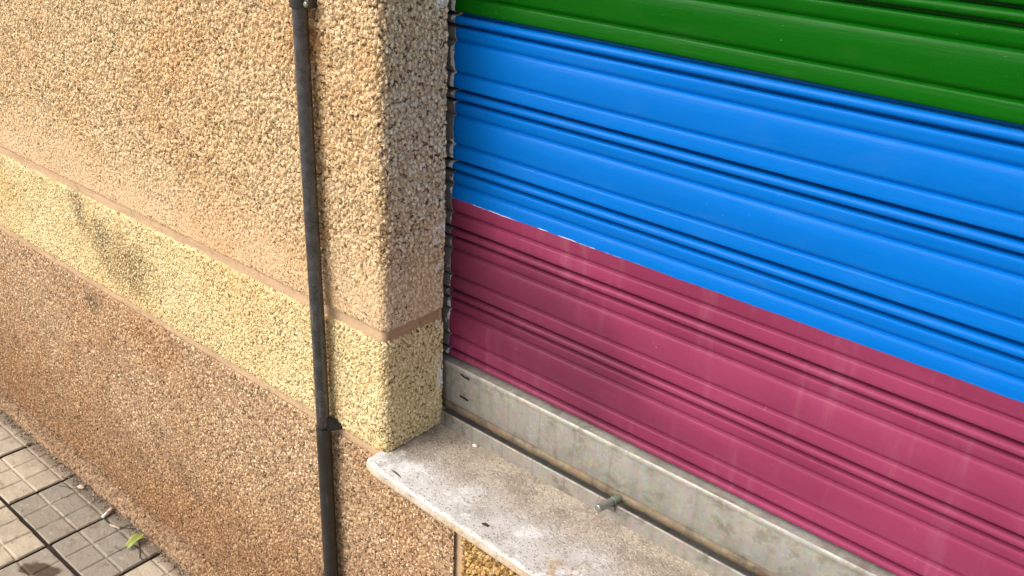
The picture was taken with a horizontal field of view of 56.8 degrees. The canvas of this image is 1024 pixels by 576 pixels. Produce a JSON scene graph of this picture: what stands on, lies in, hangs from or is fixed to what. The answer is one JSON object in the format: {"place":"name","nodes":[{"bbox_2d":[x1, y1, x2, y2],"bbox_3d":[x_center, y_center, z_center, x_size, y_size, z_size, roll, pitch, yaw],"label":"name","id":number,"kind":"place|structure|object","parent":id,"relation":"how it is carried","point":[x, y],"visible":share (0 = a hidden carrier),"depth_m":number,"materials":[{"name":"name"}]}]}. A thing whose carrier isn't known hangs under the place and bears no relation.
{"place":"outdoors","nodes":[
{"label":"outdoors","id":0,"kind":"place"},
{"bbox_2d":[0,411,189,575],"bbox_3d":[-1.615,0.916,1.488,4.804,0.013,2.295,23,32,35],"label":"pavement","id":1,"kind":"structure","parent":0,"point":[62,509],"depth_m":2.26,"materials":[{"name":"tile"}]},
{"bbox_2d":[101,507,113,517],"bbox_3d":[-0.983,0.545,2.300,0.008,0.009,0.036,9,26,13],"label":"cigarette butt","id":2,"kind":"object","parent":1,"relation":"on","point":[107,512],"visible":1,"depth_m":2.30,"materials":[{"name":"paper"}]},
{"bbox_2d":[125,533,143,548],"bbox_3d":[-0.880,0.589,2.208,0.026,0.014,0.053,23,32,35],"label":"fallen leaf","id":3,"kind":"object","parent":1,"relation":"on","point":[133,539],"visible":1,"depth_m":2.21,"materials":[{"name":"green plant"}]},
{"bbox_2d":[0,0,519,575],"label":"facade wall","id":4,"kind":"structure","parent":1,"relation":"on","point":[156,372],"depth_m":1.71,"materials":[{"name":"beige stone"}]},
{"bbox_2d":[289,0,342,575],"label":"drainpipe","id":5,"kind":"object","parent":4,"relation":"attached to","point":[327,423],"depth_m":1.48,"materials":[{"name":"grey metal"}]},
{"bbox_2d":[366,424,711,575],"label":"marble sill","id":6,"kind":"structure","parent":4,"relation":"attached to","point":[529,532],"depth_m":1.42,"materials":[{"name":"white stone"}]},
{"bbox_2d":[440,408,756,575],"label":"shutter channel","id":7,"kind":"object","parent":6,"relation":"on","point":[703,558],"visible":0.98,"depth_m":1.44,"materials":[{"name":"metal"}]},
{"bbox_2d":[595,494,622,511],"bbox_3d":[0.142,0.320,1.399,0.047,0.022,0.016,-16,31,-34],"label":"locking bolt","id":8,"kind":"object","parent":7,"relation":"attached to","point":[610,502],"visible":1,"depth_m":1.39,"materials":[{"name":"grey metal"}]},
{"bbox_2d":[441,0,1023,575],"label":"roller shutter","id":9,"kind":"object","parent":4,"relation":"attached to","point":[739,282],"visible":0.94,"depth_m":1.16,"materials":[{"name":"paint"}]},
{"bbox_2d":[0,410,693,575],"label":"grit","id":10,"kind":"object","parent":1,"relation":"on","point":[34,442],"visible":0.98,"depth_m":2.34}
]}

